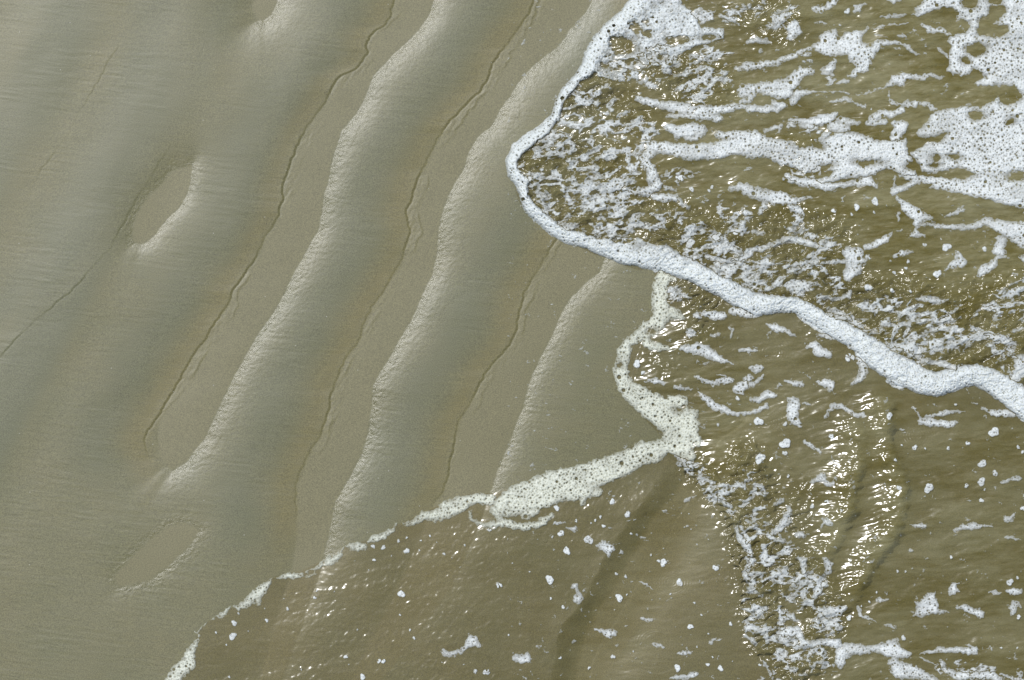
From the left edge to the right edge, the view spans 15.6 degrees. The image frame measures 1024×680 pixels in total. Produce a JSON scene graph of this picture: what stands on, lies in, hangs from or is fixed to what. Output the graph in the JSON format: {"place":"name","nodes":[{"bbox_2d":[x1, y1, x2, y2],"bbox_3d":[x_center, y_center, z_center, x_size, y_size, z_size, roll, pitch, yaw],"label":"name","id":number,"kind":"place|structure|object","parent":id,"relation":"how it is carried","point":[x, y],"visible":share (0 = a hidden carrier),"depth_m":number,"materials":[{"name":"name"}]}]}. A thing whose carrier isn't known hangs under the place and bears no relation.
{"place":"outdoors","nodes":[
{"label":"outdoors","id":0,"kind":"place"},
{"bbox_2d":[0,0,1023,679],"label":"sand","id":1,"kind":"structure","parent":0,"point":[302,288],"depth_m":14.00,"materials":[{"name":"beige sand"}]},
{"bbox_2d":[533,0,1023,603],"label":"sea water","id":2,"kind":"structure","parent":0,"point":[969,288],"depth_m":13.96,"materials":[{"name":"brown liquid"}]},
{"bbox_2d":[166,639,198,679],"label":"foam piece","id":3,"kind":"object","parent":2,"relation":"on","point":[189,655],"visible":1,"depth_m":13.99,"materials":[{"name":"white liquid"}]},
{"bbox_2d":[229,633,236,639],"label":"foam fleck","id":4,"kind":"object","parent":2,"relation":"on","point":[232,636],"visible":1,"depth_m":14.00,"materials":[{"name":"white liquid"}]},
{"bbox_2d":[236,581,269,610],"bbox_3d":[-0.957,0.964,14.000,0.187,0.010,0.066,-39,90,0],"label":"foam piece","id":5,"kind":"object","parent":2,"relation":"on","point":[253,594],"visible":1,"depth_m":14.00,"materials":[{"name":"white liquid"}]},
{"bbox_2d":[280,573,301,578],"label":"foam fleck","id":6,"kind":"object","parent":2,"relation":"on","point":[290,575],"visible":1,"depth_m":14.00,"materials":[{"name":"white liquid"}]},
{"bbox_2d":[316,553,341,568],"bbox_3d":[-0.701,0.836,14.003,0.187,0.012,0.045,-29,90,0],"label":"foam piece","id":7,"kind":"object","parent":2,"relation":"on","point":[329,561],"visible":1,"depth_m":14.00,"materials":[{"name":"white liquid"}]},
{"bbox_2d":[347,542,365,550],"bbox_3d":[-0.585,0.775,13.999,0.086,0.010,0.038,0,90,0],"label":"foam piece","id":8,"kind":"object","parent":2,"relation":"on","point":[357,547],"visible":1,"depth_m":14.00,"materials":[{"name":"white liquid"}]},
{"bbox_2d":[368,528,393,541],"bbox_3d":[-0.483,0.730,13.999,0.137,0.008,0.040,-29,90,0],"label":"foam piece","id":9,"kind":"object","parent":2,"relation":"on","point":[377,537],"visible":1,"depth_m":14.00,"materials":[{"name":"white liquid"}]},
{"bbox_2d":[397,590,404,596],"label":"foam fleck","id":10,"kind":"object","parent":2,"relation":"on","point":[400,593],"visible":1,"depth_m":14.00,"materials":[{"name":"white liquid"}]},
{"bbox_2d":[442,636,479,654],"bbox_3d":[-0.195,1.147,13.994,0.152,0.007,0.068,-21,90,0],"label":"foam patch","id":11,"kind":"object","parent":2,"relation":"on","point":[470,640],"visible":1,"depth_m":13.99,"materials":[{"name":"white liquid"}]},
{"bbox_2d":[513,654,529,662],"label":"foam patch","id":12,"kind":"object","parent":2,"relation":"on","point":[520,659],"visible":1,"depth_m":13.99,"materials":[{"name":"white liquid"}]},
{"bbox_2d":[546,575,553,584],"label":"foam fleck","id":13,"kind":"object","parent":2,"relation":"on","point":[550,579],"visible":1,"depth_m":14.00,"materials":[{"name":"white liquid"}]},
{"bbox_2d":[406,271,701,529],"bbox_3d":[0.289,0.420,13.998,1.380,0.033,0.602,-44,90,0],"label":"foam line","id":14,"kind":"object","parent":2,"relation":"on","point":[536,490],"visible":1,"depth_m":13.99,"materials":[{"name":"white liquid"}]},
{"bbox_2d":[563,546,569,554],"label":"foam fleck","id":15,"kind":"object","parent":2,"relation":"on","point":[566,550],"visible":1,"depth_m":14.00,"materials":[{"name":"white liquid"}]},
{"bbox_2d":[573,584,580,601],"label":"foam patch","id":16,"kind":"object","parent":2,"relation":"on","point":[577,598],"visible":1,"depth_m":14.00,"materials":[{"name":"white liquid"}]},
{"bbox_2d":[584,535,592,543],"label":"foam fleck","id":17,"kind":"object","parent":2,"relation":"on","point":[587,541],"visible":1,"depth_m":14.00,"materials":[{"name":"white liquid"}]},
{"bbox_2d":[594,629,615,637],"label":"foam patch","id":18,"kind":"object","parent":2,"relation":"on","point":[608,633],"visible":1,"depth_m":14.01,"materials":[{"name":"white liquid"}]},
{"bbox_2d":[599,541,613,554],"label":"foam patch","id":19,"kind":"object","parent":2,"relation":"on","point":[605,548],"visible":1,"depth_m":14.00,"materials":[{"name":"white liquid"}]},
{"bbox_2d":[615,594,622,601],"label":"foam fleck","id":20,"kind":"object","parent":2,"relation":"on","point":[619,597],"visible":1,"depth_m":14.01,"materials":[{"name":"white liquid"}]},
{"bbox_2d":[627,71,638,80],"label":"foam fleck","id":21,"kind":"object","parent":2,"relation":"on","point":[632,73],"visible":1,"depth_m":13.97,"materials":[{"name":"white liquid"}]},
{"bbox_2d":[633,360,639,367],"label":"foam fleck","id":22,"kind":"object","parent":2,"relation":"on","point":[636,364],"visible":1,"depth_m":14.00,"materials":[{"name":"white liquid"}]},
{"bbox_2d":[648,379,663,382],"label":"foam patch","id":23,"kind":"object","parent":2,"relation":"on","point":[656,381],"visible":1,"depth_m":13.99,"materials":[{"name":"white liquid"}]},
{"bbox_2d":[651,194,688,207],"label":"foam streak","id":24,"kind":"object","parent":2,"relation":"on","point":[659,197],"visible":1,"depth_m":13.97,"materials":[{"name":"white liquid"}]},
{"bbox_2d":[664,123,704,139],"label":"foam patch","id":25,"kind":"object","parent":2,"relation":"on","point":[688,131],"visible":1,"depth_m":13.96,"materials":[{"name":"white liquid"}]},
{"bbox_2d":[672,672,697,678],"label":"foam patch","id":26,"kind":"object","parent":2,"relation":"on","point":[689,675],"visible":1,"depth_m":14.00,"materials":[{"name":"white liquid"}]},
{"bbox_2d":[686,238,694,247],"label":"foam fleck","id":27,"kind":"object","parent":2,"relation":"on","point":[689,244],"visible":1,"depth_m":13.97,"materials":[{"name":"white liquid"}]},
{"bbox_2d":[679,343,731,363],"bbox_3d":[0.733,0.045,13.987,0.216,0.012,0.056,16,90,0],"label":"foam patch","id":28,"kind":"object","parent":2,"relation":"on","point":[708,351],"visible":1,"depth_m":13.99,"materials":[{"name":"white liquid"}]},
{"bbox_2d":[636,96,785,121],"bbox_3d":[0.742,-0.860,13.967,0.571,0.021,0.095,2,90,0],"label":"foam streak","id":29,"kind":"object","parent":2,"relation":"on","point":[683,108],"visible":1,"depth_m":13.96,"materials":[{"name":"white liquid"}]},
{"bbox_2d":[702,311,725,318],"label":"foam patch","id":30,"kind":"object","parent":2,"relation":"on","point":[720,316],"visible":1,"depth_m":13.98,"materials":[{"name":"white liquid"}]},
{"bbox_2d":[696,376,732,384],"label":"foam patch","id":31,"kind":"object","parent":2,"relation":"on","point":[717,380],"visible":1,"depth_m":13.99,"materials":[{"name":"white liquid"}]},
{"bbox_2d":[712,232,720,240],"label":"foam fleck","id":32,"kind":"object","parent":2,"relation":"on","point":[716,237],"visible":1,"depth_m":13.96,"materials":[{"name":"white liquid"}]},
{"bbox_2d":[720,14,736,21],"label":"foam patch","id":33,"kind":"object","parent":2,"relation":"on","point":[731,18],"visible":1,"depth_m":13.97,"materials":[{"name":"white liquid"}]},
{"bbox_2d":[699,392,767,415],"bbox_3d":[0.826,0.249,13.992,0.275,0.010,0.072,9,90,0],"label":"foam streak","id":34,"kind":"object","parent":2,"relation":"on","point":[718,407],"visible":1,"depth_m":13.99,"materials":[{"name":"white liquid"}]},
{"bbox_2d":[733,381,747,393],"bbox_3d":[0.856,0.179,13.991,0.064,0.005,0.054,0,90,0],"label":"foam fleck","id":35,"kind":"object","parent":2,"relation":"on","point":[737,388],"visible":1,"depth_m":13.99,"materials":[{"name":"white liquid"}]},
{"bbox_2d":[729,308,752,316],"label":"foam patch","id":36,"kind":"object","parent":2,"relation":"on","point":[742,311],"visible":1,"depth_m":13.98,"materials":[{"name":"white liquid"}]},
{"bbox_2d":[736,528,751,553],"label":"foam streak","id":37,"kind":"object","parent":2,"relation":"on","point":[740,539],"visible":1,"depth_m":13.98,"materials":[{"name":"white liquid"}]},
{"bbox_2d":[743,209,751,215],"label":"foam fleck","id":38,"kind":"object","parent":2,"relation":"on","point":[745,212],"visible":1,"depth_m":13.96,"materials":[{"name":"white liquid"}]},
{"bbox_2d":[743,558,755,579],"bbox_3d":[0.885,0.859,13.990,0.040,0.019,0.097,18,90,0],"label":"foam fleck","id":39,"kind":"object","parent":2,"relation":"on","point":[752,560],"visible":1,"depth_m":13.99,"materials":[{"name":"white liquid"}]},
{"bbox_2d":[749,365,762,372],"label":"foam patch","id":40,"kind":"object","parent":2,"relation":"on","point":[757,369],"visible":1,"depth_m":13.98,"materials":[{"name":"white liquid"}]},
{"bbox_2d":[747,38,765,42],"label":"foam patch","id":41,"kind":"object","parent":2,"relation":"on","point":[756,40],"visible":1,"depth_m":13.96,"materials":[{"name":"white liquid"}]},
{"bbox_2d":[754,417,763,424],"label":"foam fleck","id":42,"kind":"object","parent":2,"relation":"on","point":[759,420],"visible":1,"depth_m":13.99,"materials":[{"name":"white liquid"}]},
{"bbox_2d":[755,454,765,463],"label":"foam fleck","id":43,"kind":"object","parent":2,"relation":"on","point":[759,457],"visible":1,"depth_m":13.98,"materials":[{"name":"white liquid"}]},
{"bbox_2d":[705,237,819,262],"bbox_3d":[0.934,-0.340,13.969,0.431,0.026,0.068,-9,90,0],"label":"foam streak","id":44,"kind":"object","parent":2,"relation":"on","point":[792,239],"visible":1,"depth_m":13.97,"materials":[{"name":"white liquid"}]},
{"bbox_2d":[506,0,1023,420],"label":"foam band","id":45,"kind":"object","parent":2,"relation":"on","point":[908,371],"visible":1,"depth_m":13.96,"materials":[{"name":"white liquid"}]},
{"bbox_2d":[753,391,776,402],"bbox_3d":[0.940,0.212,13.990,0.108,0.008,0.041,-20,90,0],"label":"foam fleck","id":46,"kind":"object","parent":2,"relation":"on","point":[766,394],"visible":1,"depth_m":13.99,"materials":[{"name":"white liquid"}]},
{"bbox_2d":[729,183,803,214],"bbox_3d":[0.960,-0.516,13.966,0.322,0.018,0.113,12,90,0],"label":"foam patch","id":47,"kind":"object","parent":2,"relation":"on","point":[770,197],"visible":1,"depth_m":13.96,"materials":[{"name":"white liquid"}]},
{"bbox_2d":[622,131,914,195],"bbox_3d":[0.954,-0.683,13.963,1.104,0.032,0.230,-5,90,0],"label":"foam streak","id":48,"kind":"object","parent":2,"relation":"on","point":[877,150],"visible":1,"depth_m":13.96,"materials":[{"name":"white liquid"}]},
{"bbox_2d":[517,0,1023,679],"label":"foam lace","id":49,"kind":"object","parent":2,"relation":"on","point":[719,250],"visible":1,"depth_m":13.97,"materials":[{"name":"white"}]},
{"bbox_2d":[730,67,814,105],"bbox_3d":[0.989,-0.929,13.962,0.368,0.015,0.138,-17,90,0],"label":"foam patch","id":50,"kind":"object","parent":2,"relation":"on","point":[785,92],"visible":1,"depth_m":13.96,"materials":[{"name":"white liquid"}]},
{"bbox_2d":[767,324,791,334],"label":"foam patch","id":51,"kind":"object","parent":2,"relation":"on","point":[776,328],"visible":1,"depth_m":13.98,"materials":[{"name":"white liquid"}]},
{"bbox_2d":[771,508,790,533],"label":"foam patch","id":52,"kind":"object","parent":2,"relation":"on","point":[779,527],"visible":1,"depth_m":13.98,"materials":[{"name":"white liquid"}]},
{"bbox_2d":[779,439,790,447],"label":"foam fleck","id":53,"kind":"object","parent":2,"relation":"on","point":[784,444],"visible":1,"depth_m":13.99,"materials":[{"name":"white liquid"}]},
{"bbox_2d":[784,21,801,39],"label":"foam patch","id":54,"kind":"object","parent":2,"relation":"on","point":[791,28],"visible":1,"depth_m":13.96,"materials":[{"name":"white liquid"}]},
{"bbox_2d":[784,380,802,385],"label":"foam patch","id":55,"kind":"object","parent":2,"relation":"on","point":[795,383],"visible":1,"depth_m":13.99,"materials":[{"name":"white liquid"}]},
{"bbox_2d":[787,398,800,426],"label":"foam patch","id":56,"kind":"object","parent":2,"relation":"on","point":[792,408],"visible":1,"depth_m":13.98,"materials":[{"name":"white liquid"}]},
{"bbox_2d":[798,558,805,573],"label":"foam fleck","id":57,"kind":"object","parent":2,"relation":"on","point":[803,564],"visible":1,"depth_m":13.98,"materials":[{"name":"white liquid"}]},
{"bbox_2d":[807,575,822,597],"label":"foam patch","id":58,"kind":"object","parent":2,"relation":"on","point":[818,583],"visible":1,"depth_m":13.97,"materials":[{"name":"white liquid"}]},
{"bbox_2d":[807,342,830,356],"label":"foam patch","id":59,"kind":"object","parent":2,"relation":"on","point":[818,350],"visible":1,"depth_m":13.98,"materials":[{"name":"white liquid"}]},
{"bbox_2d":[789,112,857,131],"bbox_3d":[1.169,-0.814,13.962,0.274,0.014,0.080,0,90,0],"label":"foam streak","id":60,"kind":"object","parent":2,"relation":"on","point":[822,118],"visible":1,"depth_m":13.96,"materials":[{"name":"white liquid"}]},
{"bbox_2d":[813,474,833,485],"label":"foam patch","id":61,"kind":"object","parent":2,"relation":"on","point":[820,477],"visible":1,"depth_m":13.97,"materials":[{"name":"white liquid"}]},
{"bbox_2d":[812,0,835,12],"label":"foam patch","id":62,"kind":"object","parent":2,"relation":"on","point":[829,5],"visible":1,"depth_m":13.96,"materials":[{"name":"white liquid"}]},
{"bbox_2d":[736,30,913,76],"bbox_3d":[1.179,-1.076,13.963,0.698,0.019,0.200,0,90,0],"label":"foam patch","id":63,"kind":"object","parent":2,"relation":"on","point":[841,45],"visible":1,"depth_m":13.96,"materials":[{"name":"white liquid"}]},
{"bbox_2d":[816,379,833,389],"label":"foam patch","id":64,"kind":"object","parent":2,"relation":"on","point":[826,383],"visible":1,"depth_m":13.98,"materials":[{"name":"white liquid"}]},
{"bbox_2d":[824,558,832,573],"bbox_3d":[1.182,0.845,13.970,0.044,0.018,0.070,0,90,0],"label":"foam fleck","id":65,"kind":"object","parent":2,"relation":"on","point":[827,562],"visible":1,"depth_m":13.97,"materials":[{"name":"white liquid"}]},
{"bbox_2d":[823,59,835,75],"bbox_3d":[1.183,-1.020,13.964,0.066,0.012,0.068,0,90,0],"label":"foam fleck","id":66,"kind":"object","parent":2,"relation":"on","point":[829,68],"visible":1,"depth_m":13.96,"materials":[{"name":"white liquid"}]},
{"bbox_2d":[785,173,876,190],"bbox_3d":[1.193,-0.590,13.962,0.354,0.014,0.072,0,90,0],"label":"foam patch","id":67,"kind":"object","parent":2,"relation":"on","point":[830,186],"visible":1,"depth_m":13.96,"materials":[{"name":"white liquid"}]},
{"bbox_2d":[817,606,846,617],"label":"foam patch","id":68,"kind":"object","parent":2,"relation":"on","point":[829,611],"visible":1,"depth_m":13.97,"materials":[{"name":"white liquid"}]},
{"bbox_2d":[816,290,850,299],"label":"foam patch","id":69,"kind":"object","parent":2,"relation":"on","point":[847,295],"visible":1,"depth_m":13.97,"materials":[{"name":"white liquid"}]},
{"bbox_2d":[829,308,851,320],"bbox_3d":[1.231,-0.099,13.977,0.102,0.015,0.030,24,90,0],"label":"foam fleck","id":70,"kind":"object","parent":2,"relation":"on","point":[840,312],"visible":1,"depth_m":13.98,"materials":[{"name":"white liquid"}]},
{"bbox_2d":[824,404,864,416],"bbox_3d":[1.247,0.264,13.980,0.158,0.013,0.060,0,90,0],"label":"foam streak","id":71,"kind":"object","parent":2,"relation":"on","point":[848,410],"visible":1,"depth_m":13.98,"materials":[{"name":"white liquid"}]},
{"bbox_2d":[820,248,870,280],"bbox_3d":[1.249,-0.299,13.966,0.154,0.020,0.139,33,90,0],"label":"foam patch","id":72,"kind":"object","parent":2,"relation":"on","point":[850,273],"visible":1,"depth_m":13.96,"materials":[{"name":"white liquid"}]},
{"bbox_2d":[831,98,864,106],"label":"foam streak","id":73,"kind":"object","parent":2,"relation":"on","point":[847,99],"visible":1,"depth_m":13.96,"materials":[{"name":"white liquid"}]},
{"bbox_2d":[777,626,934,679],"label":"foam patch","id":74,"kind":"object","parent":2,"relation":"on","point":[899,671],"visible":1,"depth_m":13.97,"materials":[{"name":"white liquid"}]},
{"bbox_2d":[852,358,866,383],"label":"foam streak","id":75,"kind":"object","parent":2,"relation":"on","point":[863,373],"visible":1,"depth_m":13.98,"materials":[{"name":"white liquid"}]},
{"bbox_2d":[864,284,872,290],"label":"foam fleck","id":76,"kind":"object","parent":2,"relation":"on","point":[867,287],"visible":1,"depth_m":13.97,"materials":[{"name":"white liquid"}]},
{"bbox_2d":[871,197,877,205],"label":"foam fleck","id":77,"kind":"object","parent":2,"relation":"on","point":[874,201],"visible":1,"depth_m":13.96,"materials":[{"name":"white liquid"}]},
{"bbox_2d":[863,236,888,248],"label":"foam patch","id":78,"kind":"object","parent":2,"relation":"on","point":[879,241],"visible":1,"depth_m":13.96,"materials":[{"name":"white liquid"}]},
{"bbox_2d":[866,95,917,125],"bbox_3d":[1.421,-0.850,13.959,0.123,0.010,0.193,38,90,0],"label":"foam streak","id":79,"kind":"object","parent":2,"relation":"on","point":[890,113],"visible":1,"depth_m":13.96,"materials":[{"name":"white liquid"}]},
{"bbox_2d":[890,121,907,139],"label":"foam patch","id":80,"kind":"object","parent":2,"relation":"on","point":[900,128],"visible":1,"depth_m":13.96,"materials":[{"name":"white liquid"}]},
{"bbox_2d":[866,73,936,93],"bbox_3d":[1.448,-0.971,13.961,0.343,0.014,0.058,-11,90,0],"label":"foam fleck","id":81,"kind":"object","parent":2,"relation":"on","point":[901,80],"visible":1,"depth_m":13.96,"materials":[{"name":"white liquid"}]},
{"bbox_2d":[920,102,935,109],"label":"foam streak","id":82,"kind":"object","parent":2,"relation":"on","point":[925,103],"visible":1,"depth_m":13.96,"materials":[{"name":"white liquid"}]},
{"bbox_2d":[924,483,932,492],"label":"foam fleck","id":83,"kind":"object","parent":2,"relation":"on","point":[927,489],"visible":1,"depth_m":13.98,"materials":[{"name":"white liquid"}]},
{"bbox_2d":[915,593,942,614],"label":"foam patch","id":84,"kind":"object","parent":2,"relation":"on","point":[925,604],"visible":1,"depth_m":13.97,"materials":[{"name":"white liquid"}]},
{"bbox_2d":[917,296,943,303],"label":"foam patch","id":85,"kind":"object","parent":2,"relation":"on","point":[933,300],"visible":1,"depth_m":13.96,"materials":[{"name":"white liquid"}]},
{"bbox_2d":[913,407,956,426],"bbox_3d":[1.594,0.292,13.979,0.205,0.008,0.076,4,90,0],"label":"foam patch","id":86,"kind":"object","parent":2,"relation":"on","point":[937,423],"visible":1,"depth_m":13.98,"materials":[{"name":"white liquid"}]},
{"bbox_2d":[922,23,947,34],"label":"foam patch","id":87,"kind":"object","parent":2,"relation":"on","point":[929,28],"visible":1,"depth_m":13.96,"materials":[{"name":"white liquid"}]},
{"bbox_2d":[914,354,956,369],"bbox_3d":[1.584,0.084,13.969,0.166,0.017,0.033,12,90,0],"label":"foam streak","id":88,"kind":"object","parent":2,"relation":"on","point":[947,365],"visible":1,"depth_m":13.97,"materials":[{"name":"white liquid"}]},
{"bbox_2d":[933,270,940,277],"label":"foam fleck","id":89,"kind":"object","parent":2,"relation":"on","point":[936,273],"visible":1,"depth_m":13.96,"materials":[{"name":"white liquid"}]},
{"bbox_2d":[942,244,951,250],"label":"foam fleck","id":90,"kind":"object","parent":2,"relation":"on","point":[946,247],"visible":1,"depth_m":13.96,"materials":[{"name":"white liquid"}]},
{"bbox_2d":[926,645,977,654],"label":"foam streak","id":91,"kind":"object","parent":2,"relation":"on","point":[967,650],"visible":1,"depth_m":13.97,"materials":[{"name":"white liquid"}]},
{"bbox_2d":[949,583,957,593],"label":"foam patch","id":92,"kind":"object","parent":2,"relation":"on","point":[954,590],"visible":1,"depth_m":13.98,"materials":[{"name":"white liquid"}]},
{"bbox_2d":[946,251,965,269],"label":"foam patch","id":93,"kind":"object","parent":2,"relation":"on","point":[954,263],"visible":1,"depth_m":13.96,"materials":[{"name":"white liquid"}]},
{"bbox_2d":[890,0,1023,207],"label":"foam sheet","id":94,"kind":"object","parent":2,"relation":"on","point":[1013,6],"visible":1,"depth_m":13.95,"materials":[{"name":"white liquid"}]},
{"bbox_2d":[896,196,1023,275],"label":"foam patch","id":95,"kind":"object","parent":2,"relation":"on","point":[1011,230],"visible":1,"depth_m":13.96,"materials":[{"name":"white liquid"}]},
{"bbox_2d":[955,523,981,529],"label":"foam streak","id":96,"kind":"object","parent":2,"relation":"on","point":[971,526],"visible":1,"depth_m":13.98,"materials":[{"name":"white liquid"}]},
{"bbox_2d":[957,605,983,617],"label":"foam patch","id":97,"kind":"object","parent":2,"relation":"on","point":[976,612],"visible":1,"depth_m":13.97,"materials":[{"name":"white liquid"}]},
{"bbox_2d":[943,668,1000,679],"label":"foam streak","id":98,"kind":"object","parent":2,"relation":"on","point":[977,675],"visible":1,"depth_m":13.97,"materials":[{"name":"white liquid"}]},
{"bbox_2d":[978,477,984,485],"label":"foam fleck","id":99,"kind":"object","parent":2,"relation":"on","point":[982,482],"visible":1,"depth_m":13.97,"materials":[{"name":"white liquid"}]},
{"bbox_2d":[978,460,985,466],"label":"foam fleck","id":100,"kind":"object","parent":2,"relation":"on","point":[981,463],"visible":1,"depth_m":13.98,"materials":[{"name":"white liquid"}]},
{"bbox_2d":[988,427,998,436],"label":"foam fleck","id":101,"kind":"object","parent":2,"relation":"on","point":[991,433],"visible":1,"depth_m":13.97,"materials":[{"name":"white liquid"}]},
{"bbox_2d":[984,333,1015,344],"bbox_3d":[1.829,-0.004,13.962,0.130,0.025,0.038,20,90,0],"label":"foam fleck","id":102,"kind":"object","parent":2,"relation":"on","point":[1002,338],"visible":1,"depth_m":13.96,"materials":[{"name":"white liquid"}]},
{"bbox_2d":[985,409,1014,416],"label":"foam patch","id":103,"kind":"object","parent":2,"relation":"on","point":[1004,412],"visible":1,"depth_m":13.98,"materials":[{"name":"white liquid"}]},
{"bbox_2d":[1010,602,1016,614],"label":"foam patch","id":104,"kind":"object","parent":2,"relation":"on","point":[1013,610],"visible":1,"depth_m":13.97,"materials":[{"name":"white liquid"}]},
{"bbox_2d":[1006,588,1021,594],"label":"foam patch","id":105,"kind":"object","parent":2,"relation":"on","point":[1010,591],"visible":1,"depth_m":13.97,"materials":[{"name":"white liquid"}]},
{"bbox_2d":[1010,356,1023,381],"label":"foam patch","id":106,"kind":"object","parent":2,"relation":"on","point":[1017,374],"visible":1,"depth_m":13.96,"materials":[{"name":"white liquid"}]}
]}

